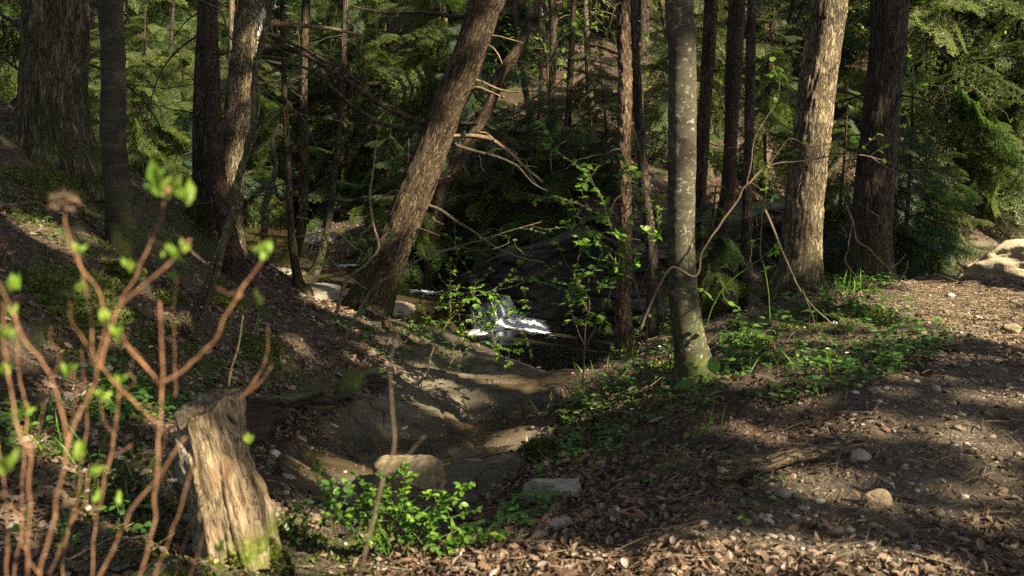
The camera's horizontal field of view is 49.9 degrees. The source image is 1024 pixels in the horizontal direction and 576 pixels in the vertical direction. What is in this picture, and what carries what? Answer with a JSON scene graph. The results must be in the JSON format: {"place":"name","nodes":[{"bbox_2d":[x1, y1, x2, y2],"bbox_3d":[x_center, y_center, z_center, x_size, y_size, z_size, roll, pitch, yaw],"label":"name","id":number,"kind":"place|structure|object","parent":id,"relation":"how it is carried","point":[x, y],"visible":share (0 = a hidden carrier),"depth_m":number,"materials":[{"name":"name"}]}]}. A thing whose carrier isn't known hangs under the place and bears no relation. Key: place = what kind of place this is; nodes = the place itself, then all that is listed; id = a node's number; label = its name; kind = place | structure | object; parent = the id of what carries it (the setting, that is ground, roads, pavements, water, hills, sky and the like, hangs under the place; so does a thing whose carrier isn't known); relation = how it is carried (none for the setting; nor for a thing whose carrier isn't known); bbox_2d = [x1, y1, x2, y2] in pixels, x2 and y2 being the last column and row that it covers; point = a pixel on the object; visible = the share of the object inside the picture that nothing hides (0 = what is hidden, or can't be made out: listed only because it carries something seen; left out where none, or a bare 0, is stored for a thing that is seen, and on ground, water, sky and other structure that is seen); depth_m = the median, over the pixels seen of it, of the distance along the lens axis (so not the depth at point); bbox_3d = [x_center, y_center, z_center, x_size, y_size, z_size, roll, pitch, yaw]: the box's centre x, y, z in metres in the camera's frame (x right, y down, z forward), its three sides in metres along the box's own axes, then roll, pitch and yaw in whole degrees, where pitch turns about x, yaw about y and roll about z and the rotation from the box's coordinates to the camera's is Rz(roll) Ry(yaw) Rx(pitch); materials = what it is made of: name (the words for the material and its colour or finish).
{"place":"outdoors","nodes":[
{"label":"outdoors","id":0,"kind":"place"},
{"bbox_2d":[179,367,392,445],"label":"undercut bank","id":1,"kind":"structure","parent":0,"point":[265,416],"depth_m":7.37,"materials":[{"name":"soil"}]},
{"bbox_2d":[244,217,508,315],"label":"creek water","id":2,"kind":"structure","parent":0,"point":[302,252],"depth_m":16.08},
{"bbox_2d":[348,399,541,461],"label":"rill water","id":3,"kind":"structure","parent":0,"point":[384,441],"depth_m":8.20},
{"bbox_2d":[0,0,1023,575],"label":"ground","id":4,"kind":"structure","parent":0,"point":[470,392],"depth_m":6.97,"materials":[{"name":"soil"}]},
{"bbox_2d":[0,0,20,105],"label":"hemlock tree","id":5,"kind":"object","parent":4,"relation":"on","point":[9,69],"visible":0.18,"depth_m":19.36,"materials":[{"name":"green plant"}]},
{"bbox_2d":[1,166,84,204],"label":"moss cushion","id":6,"kind":"object","parent":4,"relation":"on","point":[51,181],"visible":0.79,"depth_m":8.07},
{"bbox_2d":[12,263,126,304],"bbox_3d":[-2.750,0.037,6.484,0.968,0.346,0.631,6,11,32],"label":"moss cushion","id":7,"kind":"object","parent":4,"relation":"on","point":[51,284],"visible":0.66,"depth_m":6.34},
{"bbox_2d":[40,299,133,337],"bbox_3d":[-2.482,0.164,6.311,0.664,0.268,0.432,0,9,0],"label":"moss cushion","id":8,"kind":"object","parent":4,"relation":"on","point":[79,314],"visible":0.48,"depth_m":6.17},
{"bbox_2d":[0,0,188,201],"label":"oak tree","id":9,"kind":"object","parent":4,"relation":"on","point":[52,126],"visible":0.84,"depth_m":8.94,"materials":[{"name":"brown plant"}]},
{"bbox_2d":[88,28,153,171],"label":"hemlock tree","id":10,"kind":"object","parent":4,"relation":"on","point":[95,106],"visible":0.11,"depth_m":20.06,"materials":[{"name":"green plant"}]},
{"bbox_2d":[100,259,147,286],"bbox_3d":[-2.723,-0.083,7.426,0.497,0.228,0.408,0,9,0],"label":"moss cushion","id":11,"kind":"object","parent":4,"relation":"on","point":[117,269],"visible":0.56,"depth_m":7.34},
{"bbox_2d":[97,0,152,276],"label":"birch tree","id":12,"kind":"object","parent":4,"relation":"on","point":[123,237],"visible":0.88,"depth_m":7.78,"materials":[{"name":"brown plant"}]},
{"bbox_2d":[0,159,272,575],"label":"dogwood shrub","id":13,"kind":"object","parent":4,"relation":"on","point":[155,173],"visible":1,"depth_m":1.60,"materials":[{"name":"brown plant"}]},
{"bbox_2d":[88,10,212,207],"bbox_3d":[-5.758,-2.191,17.092,2.406,4.206,2.724,2,9,11],"label":"hemlock tree","id":14,"kind":"object","parent":4,"relation":"on","point":[174,167],"visible":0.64,"depth_m":17.20,"materials":[{"name":"green plant"}]},
{"bbox_2d":[126,32,191,180],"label":"hemlock tree","id":15,"kind":"object","parent":4,"relation":"on","point":[148,52],"visible":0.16,"depth_m":21.14,"materials":[{"name":"green plant"}]},
{"bbox_2d":[97,0,227,136],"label":"hemlock tree","id":16,"kind":"object","parent":4,"relation":"on","point":[163,21],"visible":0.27,"depth_m":24.07,"materials":[{"name":"green plant"}]},
{"bbox_2d":[89,0,263,229],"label":"hemlock tree","id":17,"kind":"object","parent":4,"relation":"on","point":[200,214],"visible":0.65,"depth_m":11.15,"materials":[{"name":"green plant"}]},
{"bbox_2d":[159,278,198,346],"bbox_3d":[-2.292,0.166,7.603,0.182,0.370,0.947,-4,10,-24],"label":"fallen log","id":18,"kind":"object","parent":4,"relation":"on","point":[184,317],"visible":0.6,"depth_m":7.36,"materials":[{"name":"wood"}]},
{"bbox_2d":[163,95,285,250],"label":"hemlock tree","id":19,"kind":"object","parent":4,"relation":"on","point":[246,180],"visible":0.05,"depth_m":18.43,"materials":[{"name":"green plant"}]},
{"bbox_2d":[201,0,252,289],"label":"cherry tree","id":20,"kind":"object","parent":4,"relation":"on","point":[234,267],"visible":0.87,"depth_m":10.26,"materials":[{"name":"brown plant"}]},
{"bbox_2d":[173,388,295,575],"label":"tree stump","id":21,"kind":"object","parent":4,"relation":"on","point":[211,428],"visible":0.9,"depth_m":4.35,"materials":[{"name":"brown wood"}]},
{"bbox_2d":[159,0,312,236],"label":"hemlock tree","id":22,"kind":"object","parent":4,"relation":"on","point":[258,170],"visible":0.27,"depth_m":19.99,"materials":[{"name":"green plant"}]},
{"bbox_2d":[226,334,287,368],"bbox_3d":[-1.890,0.472,7.857,0.562,0.290,0.410,0,9,0],"label":"moss cushion","id":23,"kind":"object","parent":4,"relation":"on","point":[255,344],"visible":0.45,"depth_m":7.78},
{"bbox_2d":[192,0,339,311],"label":"bare sapling","id":24,"kind":"object","parent":4,"relation":"on","point":[219,253],"visible":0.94,"depth_m":7.84,"materials":[{"name":"brown plant"}]},
{"bbox_2d":[261,124,282,259],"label":"dead tree","id":25,"kind":"object","parent":4,"relation":"on","point":[265,205],"visible":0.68,"depth_m":14.95,"materials":[{"name":"brown plant"}]},
{"bbox_2d":[244,0,328,267],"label":"hemlock tree","id":26,"kind":"object","parent":4,"relation":"on","point":[284,261],"visible":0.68,"depth_m":11.87,"materials":[{"name":"brown plant"}]},
{"bbox_2d":[201,0,375,259],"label":"oak tree","id":27,"kind":"object","parent":4,"relation":"on","point":[249,19],"visible":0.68,"depth_m":10.71,"materials":[{"name":"brown plant"}]},
{"bbox_2d":[256,0,323,151],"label":"hemlock tree","id":28,"kind":"object","parent":4,"relation":"on","point":[276,12],"visible":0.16,"depth_m":26.25,"materials":[{"name":"green plant"}]},
{"bbox_2d":[249,0,340,298],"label":"hemlock tree","id":29,"kind":"object","parent":4,"relation":"on","point":[298,281],"visible":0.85,"depth_m":11.13,"materials":[{"name":"brown plant"}]},
{"bbox_2d":[264,0,366,186],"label":"hemlock tree","id":30,"kind":"object","parent":4,"relation":"on","point":[297,69],"visible":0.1,"depth_m":22.54,"materials":[{"name":"green plant"}]},
{"bbox_2d":[283,477,353,548],"bbox_3d":[-0.870,1.028,4.927,0.331,0.372,0.179,-3,10,-20],"label":"rue plant","id":31,"kind":"object","parent":4,"relation":"on","point":[336,490],"visible":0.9,"depth_m":4.92,"materials":[{"name":"green plant"}]},
{"bbox_2d":[278,0,373,282],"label":"hemlock tree","id":32,"kind":"object","parent":4,"relation":"on","point":[318,260],"visible":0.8,"depth_m":11.59,"materials":[{"name":"brown plant"}]},
{"bbox_2d":[274,0,385,190],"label":"hemlock tree","id":33,"kind":"object","parent":4,"relation":"on","point":[328,19],"visible":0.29,"depth_m":20.95,"materials":[{"name":"green plant"}]},
{"bbox_2d":[306,98,393,231],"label":"hemlock tree","id":34,"kind":"object","parent":4,"relation":"on","point":[356,176],"visible":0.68,"depth_m":19.29,"materials":[{"name":"green plant"}]},
{"bbox_2d":[290,0,425,220],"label":"hemlock tree","id":35,"kind":"object","parent":4,"relation":"on","point":[372,63],"visible":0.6,"depth_m":20.21,"materials":[{"name":"green plant"}]},
{"bbox_2d":[335,123,409,312],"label":"dead sapling","id":36,"kind":"object","parent":4,"relation":"on","point":[362,267],"visible":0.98,"depth_m":10.44,"materials":[{"name":"brown wood"}]},
{"bbox_2d":[286,0,465,85],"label":"hemlock tree","id":37,"kind":"object","parent":4,"relation":"on","point":[386,26],"visible":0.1,"depth_m":24.28,"materials":[{"name":"green plant"}]},
{"bbox_2d":[328,120,425,278],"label":"hemlock tree","id":38,"kind":"object","parent":4,"relation":"on","point":[368,248],"visible":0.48,"depth_m":15.53,"materials":[{"name":"green plant"}]},
{"bbox_2d":[292,453,482,563],"bbox_3d":[-0.539,0.967,4.774,0.823,0.528,0.253,0,9,0],"label":"rue plant","id":39,"kind":"object","parent":4,"relation":"on","point":[406,521],"visible":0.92,"depth_m":4.76,"materials":[{"name":"green plant"}]},
{"bbox_2d":[357,300,424,575],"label":"bare twig","id":40,"kind":"object","parent":4,"relation":"on","point":[364,554],"visible":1,"depth_m":1.98,"materials":[{"name":"brown plant"}]},
{"bbox_2d":[371,454,445,502],"bbox_3d":[-0.620,1.191,6.610,0.448,0.364,0.383,0,9,2],"label":"boulder","id":41,"kind":"object","parent":4,"relation":"on","point":[430,469],"visible":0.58,"depth_m":6.49,"materials":[{"name":"beige stone"}]},
{"bbox_2d":[264,0,556,317],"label":"oak tree","id":42,"kind":"object","parent":4,"relation":"on","point":[440,124],"visible":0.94,"depth_m":11.19,"materials":[{"name":"brown plant"}]},
{"bbox_2d":[357,138,476,301],"bbox_3d":[-1.328,-0.611,14.285,1.564,2.639,2.047,4,10,25],"label":"hemlock tree","id":43,"kind":"object","parent":4,"relation":"on","point":[421,243],"visible":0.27,"depth_m":14.08,"materials":[{"name":"green plant"}]},
{"bbox_2d":[249,181,587,245],"bbox_3d":[-1.901,-1.123,18.782,2.246,1.116,10.840,-7,11,-36],"label":"rock ledge","id":44,"kind":"object","parent":4,"relation":"on","point":[352,203],"visible":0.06,"depth_m":18.78,"materials":[{"name":"stone"}]},
{"bbox_2d":[373,0,467,112],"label":"hemlock tree","id":45,"kind":"object","parent":4,"relation":"on","point":[412,6],"visible":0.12,"depth_m":22.80,"materials":[{"name":"green plant"}]},
{"bbox_2d":[293,190,567,340],"bbox_3d":[-0.610,-0.168,8.289,2.093,1.150,0.474,0,9,0],"label":"beech sapling","id":46,"kind":"object","parent":4,"relation":"on","point":[377,284],"visible":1,"depth_m":8.26,"materials":[{"name":"brown plant"}]},
{"bbox_2d":[369,0,519,174],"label":"hemlock tree","id":47,"kind":"object","parent":4,"relation":"on","point":[421,96],"visible":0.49,"depth_m":18.50,"materials":[{"name":"green plant"}]},
{"bbox_2d":[22,269,876,516],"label":"grass","id":48,"kind":"structure","parent":4,"relation":"on","point":[705,427],"depth_m":6.89,"materials":[{"name":"green plant"}]},
{"bbox_2d":[0,123,901,575],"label":"moss","id":49,"kind":"object","parent":4,"relation":"on","point":[340,557],"visible":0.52,"depth_m":5.90,"materials":[{"name":"plant"}]},
{"bbox_2d":[417,133,500,280],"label":"hemlock tree","id":50,"kind":"object","parent":4,"relation":"on","point":[467,201],"visible":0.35,"depth_m":14.46,"materials":[{"name":"green plant"}]},
{"bbox_2d":[391,23,531,233],"bbox_3d":[-0.605,-2.048,15.793,2.531,3.681,2.114,5,11,31],"label":"hemlock tree","id":51,"kind":"object","parent":4,"relation":"on","point":[471,117],"visible":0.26,"depth_m":15.46,"materials":[{"name":"green plant"}]},
{"bbox_2d":[415,518,508,556],"bbox_3d":[-0.238,1.092,4.734,0.446,0.188,0.169,4,10,21],"label":"rue plant","id":52,"kind":"object","parent":4,"relation":"on","point":[451,544],"visible":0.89,"depth_m":4.73,"materials":[{"name":"green plant"}]},
{"bbox_2d":[0,198,959,553],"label":"ground herbs","id":53,"kind":"object","parent":4,"relation":"on","point":[140,390],"visible":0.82,"depth_m":6.82,"materials":[{"name":"green plant"}]},
{"bbox_2d":[419,0,545,295],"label":"beech tree","id":54,"kind":"object","parent":4,"relation":"on","point":[482,119],"visible":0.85,"depth_m":13.80,"materials":[{"name":"brown plant"}]},
{"bbox_2d":[401,235,587,377],"bbox_3d":[-0.139,0.153,8.733,1.508,1.159,0.707,2,10,15],"label":"viburnum shrub","id":55,"kind":"object","parent":4,"relation":"on","point":[490,326],"visible":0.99,"depth_m":8.73,"materials":[{"name":"green plant"}]},
{"bbox_2d":[436,114,555,283],"bbox_3d":[-0.195,-1.011,14.383,1.944,2.507,1.485,-1,9,-7],"label":"hemlock tree","id":56,"kind":"object","parent":4,"relation":"on","point":[489,208],"visible":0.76,"depth_m":14.19,"materials":[{"name":"green plant"}]},
{"bbox_2d":[436,0,568,87],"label":"hemlock tree","id":57,"kind":"object","parent":4,"relation":"on","point":[509,14],"visible":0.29,"depth_m":21.10,"materials":[{"name":"green plant"}]},
{"bbox_2d":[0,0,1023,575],"bbox_3d":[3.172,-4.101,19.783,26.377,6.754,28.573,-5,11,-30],"label":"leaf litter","id":58,"kind":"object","parent":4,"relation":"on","point":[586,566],"visible":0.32,"depth_m":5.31,"materials":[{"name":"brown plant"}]},
{"bbox_2d":[0,179,1023,575],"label":"pebbles","id":59,"kind":"object","parent":4,"relation":"on","point":[782,493],"visible":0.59,"depth_m":5.12,"materials":[{"name":"stone"}]},
{"bbox_2d":[0,105,1023,575],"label":"fallen twigs","id":60,"kind":"object","parent":4,"relation":"on","point":[520,561],"depth_m":5.44,"materials":[{"name":"wood"}]},
{"bbox_2d":[499,80,570,208],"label":"hemlock tree","id":61,"kind":"object","parent":4,"relation":"on","point":[522,153],"visible":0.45,"depth_m":15.41,"materials":[{"name":"green plant"}]},
{"bbox_2d":[475,0,595,133],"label":"tree","id":62,"kind":"object","parent":4,"relation":"on","point":[541,52],"visible":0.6,"depth_m":17.10,"materials":[{"name":"green plant"}]},
{"bbox_2d":[504,0,587,156],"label":"hemlock tree","id":63,"kind":"object","parent":4,"relation":"on","point":[552,40],"visible":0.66,"depth_m":16.26,"materials":[{"name":"brown plant"}]},
{"bbox_2d":[448,229,645,321],"bbox_3d":[0.721,-0.151,13.976,2.519,1.333,2.238,5,10,27],"label":"rock ledge","id":64,"kind":"object","parent":4,"relation":"on","point":[542,298],"visible":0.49,"depth_m":13.30,"materials":[{"name":"stone"}]},
{"bbox_2d":[468,295,554,337],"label":"waterfall","id":65,"kind":"structure","parent":64,"relation":"on","point":[514,320],"depth_m":12.84,"materials":[{"name":"liquid"}]},
{"bbox_2d":[521,477,582,504],"bbox_3d":[0.225,1.100,5.777,0.354,0.218,0.251,0,9,0],"label":"boulder","id":66,"kind":"object","parent":4,"relation":"on","point":[572,486],"visible":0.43,"depth_m":5.71,"materials":[{"name":"grey stone"}]},
{"bbox_2d":[504,83,611,239],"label":"hemlock tree","id":67,"kind":"object","parent":4,"relation":"on","point":[549,179],"visible":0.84,"depth_m":14.39,"materials":[{"name":"green plant"}]},
{"bbox_2d":[515,0,600,153],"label":"hemlock tree","id":68,"kind":"object","parent":4,"relation":"on","point":[571,53],"visible":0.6,"depth_m":16.23,"materials":[{"name":"brown plant"}]},
{"bbox_2d":[541,50,617,172],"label":"hemlock tree","id":69,"kind":"object","parent":4,"relation":"on","point":[580,84],"visible":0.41,"depth_m":16.07,"materials":[{"name":"green plant"}]},
{"bbox_2d":[549,235,614,385],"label":"maple sapling","id":70,"kind":"object","parent":4,"relation":"on","point":[581,299],"visible":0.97,"depth_m":7.92,"materials":[{"name":"green plant"}]},
{"bbox_2d":[530,120,670,381],"bbox_3d":[0.642,-0.229,7.430,1.083,1.791,0.517,0,9,0],"label":"viburnum shrub","id":71,"kind":"object","parent":4,"relation":"on","point":[617,232],"visible":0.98,"depth_m":7.43,"materials":[{"name":"green plant"}]},
{"bbox_2d":[539,0,666,359],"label":"hemlock tree","id":72,"kind":"object","parent":4,"relation":"on","point":[623,332],"visible":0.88,"depth_m":9.22,"materials":[{"name":"orange plant"}]},
{"bbox_2d":[557,0,661,53],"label":"hemlock tree","id":73,"kind":"object","parent":4,"relation":"on","point":[611,9],"visible":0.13,"depth_m":22.29,"materials":[{"name":"green plant"}]},
{"bbox_2d":[562,53,660,215],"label":"hemlock tree","id":74,"kind":"object","parent":4,"relation":"on","point":[608,89],"visible":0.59,"depth_m":14.91,"materials":[{"name":"green plant"}]},
{"bbox_2d":[563,0,667,89],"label":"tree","id":75,"kind":"object","parent":4,"relation":"on","point":[644,35],"visible":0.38,"depth_m":17.31,"materials":[{"name":"green plant"}]},
{"bbox_2d":[594,0,664,88],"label":"hemlock tree","id":76,"kind":"object","parent":4,"relation":"on","point":[644,26],"visible":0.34,"depth_m":19.92,"materials":[{"name":"brown plant"}]},
{"bbox_2d":[573,0,704,341],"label":"hemlock tree","id":77,"kind":"object","parent":4,"relation":"on","point":[652,270],"visible":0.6,"depth_m":11.51,"materials":[{"name":"brown plant"}]},
{"bbox_2d":[631,4,723,191],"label":"hemlock tree","id":78,"kind":"object","parent":4,"relation":"on","point":[659,113],"visible":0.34,"depth_m":15.86,"materials":[{"name":"green plant"}]},
{"bbox_2d":[665,0,720,394],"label":"maple tree","id":79,"kind":"object","parent":4,"relation":"on","point":[690,344],"visible":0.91,"depth_m":7.13,"materials":[{"name":"grey plant"}]},
{"bbox_2d":[639,186,764,336],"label":"hemlock tree","id":80,"kind":"object","parent":4,"relation":"on","point":[726,253],"visible":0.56,"depth_m":12.03,"materials":[{"name":"green plant"}]},
{"bbox_2d":[639,0,765,295],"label":"hemlock tree","id":81,"kind":"object","parent":4,"relation":"on","point":[707,70],"visible":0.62,"depth_m":13.65,"materials":[{"name":"brown plant"}]},
{"bbox_2d":[632,0,774,142],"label":"hemlock tree","id":82,"kind":"object","parent":4,"relation":"on","point":[715,114],"visible":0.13,"depth_m":17.99,"materials":[{"name":"green plant"}]},
{"bbox_2d":[589,198,825,288],"bbox_3d":[2.493,-0.462,15.401,3.806,1.591,2.442,-8,12,-39],"label":"rock ledge","id":83,"kind":"object","parent":4,"relation":"on","point":[767,233],"visible":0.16,"depth_m":14.62,"materials":[{"name":"stone"}]},
{"bbox_2d":[659,0,772,311],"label":"spruce tree","id":84,"kind":"object","parent":4,"relation":"on","point":[735,27],"visible":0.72,"depth_m":13.37,"materials":[{"name":"brown plant"}]},
{"bbox_2d":[697,0,800,311],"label":"hemlock tree","id":85,"kind":"object","parent":4,"relation":"on","point":[747,226],"visible":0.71,"depth_m":11.86,"materials":[{"name":"brown plant"}]},
{"bbox_2d":[716,7,802,199],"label":"hemlock tree","id":86,"kind":"object","parent":4,"relation":"on","point":[773,121],"visible":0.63,"depth_m":16.82,"materials":[{"name":"green plant"}]},
{"bbox_2d":[639,57,966,329],"bbox_3d":[1.843,-0.584,7.009,2.041,1.736,0.306,0,9,0],"label":"arching sapling","id":87,"kind":"object","parent":4,"relation":"on","point":[853,139],"visible":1,"depth_m":6.96,"materials":[{"name":"brown plant"}]},
{"bbox_2d":[755,1,868,119],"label":"hemlock tree","id":88,"kind":"object","parent":4,"relation":"on","point":[849,43],"visible":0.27,"depth_m":21.05,"materials":[{"name":"green plant"}]},
{"bbox_2d":[761,0,877,305],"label":"oak tree","id":89,"kind":"object","parent":4,"relation":"on","point":[802,226],"visible":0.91,"depth_m":10.05,"materials":[{"name":"brown plant"}]},
{"bbox_2d":[772,0,869,87],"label":"hemlock tree","id":90,"kind":"object","parent":4,"relation":"on","point":[855,4],"visible":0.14,"depth_m":23.00,"materials":[{"name":"green plant"}]},
{"bbox_2d":[781,79,862,273],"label":"hemlock tree","id":91,"kind":"object","parent":4,"relation":"on","point":[833,221],"visible":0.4,"depth_m":15.55,"materials":[{"name":"green plant"}]},
{"bbox_2d":[819,304,901,326],"bbox_3d":[2.773,0.269,8.864,0.637,0.292,0.534,0,9,0],"label":"moss cushion","id":92,"kind":"object","parent":4,"relation":"on","point":[847,311],"visible":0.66,"depth_m":8.77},
{"bbox_2d":[785,0,1004,285],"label":"hemlock tree","id":93,"kind":"object","parent":4,"relation":"on","point":[883,95],"visible":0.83,"depth_m":11.57,"materials":[{"name":"brown plant"}]},
{"bbox_2d":[823,125,971,284],"bbox_3d":[4.881,-0.354,14.236,2.114,3.681,2.531,-7,11,-36],"label":"hemlock tree","id":94,"kind":"object","parent":4,"relation":"on","point":[922,238],"visible":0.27,"depth_m":13.87,"materials":[{"name":"green plant"}]},
{"bbox_2d":[831,65,979,279],"bbox_3d":[5.360,-0.735,14.586,2.265,4.365,2.151,6,11,31],"label":"hemlock tree","id":95,"kind":"object","parent":4,"relation":"on","point":[941,210],"visible":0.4,"depth_m":14.30,"materials":[{"name":"green plant"}]},
{"bbox_2d":[814,278,1023,361],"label":"dry needles","id":96,"kind":"object","parent":4,"relation":"on","point":[1008,304],"visible":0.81,"depth_m":9.13,"materials":[{"name":"brown dry needles"}]},
{"bbox_2d":[837,0,1023,178],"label":"hemlock tree","id":97,"kind":"object","parent":4,"relation":"on","point":[943,38],"visible":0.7,"depth_m":18.60,"materials":[{"name":"green plant"}]},
{"bbox_2d":[900,148,995,275],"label":"hemlock tree","id":98,"kind":"object","parent":4,"relation":"on","point":[960,189],"visible":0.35,"depth_m":16.50,"materials":[{"name":"green plant"}]},
{"bbox_2d":[909,0,1023,143],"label":"hemlock tree","id":99,"kind":"object","parent":4,"relation":"on","point":[1009,37],"visible":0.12,"depth_m":19.72,"materials":[{"name":"green plant"}]},
{"bbox_2d":[934,0,1023,224],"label":"hemlock tree","id":100,"kind":"object","parent":4,"relation":"on","point":[1014,110],"visible":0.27,"depth_m":18.93,"materials":[{"name":"green plant"}]},
{"bbox_2d":[950,69,1023,242],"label":"hemlock tree","id":101,"kind":"object","parent":4,"relation":"on","point":[1010,182],"visible":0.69,"depth_m":18.29,"materials":[{"name":"green plant"}]},
{"bbox_2d":[956,239,1023,279],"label":"rock slab","id":102,"kind":"object","parent":4,"relation":"on","point":[1004,258],"visible":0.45,"depth_m":15.45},
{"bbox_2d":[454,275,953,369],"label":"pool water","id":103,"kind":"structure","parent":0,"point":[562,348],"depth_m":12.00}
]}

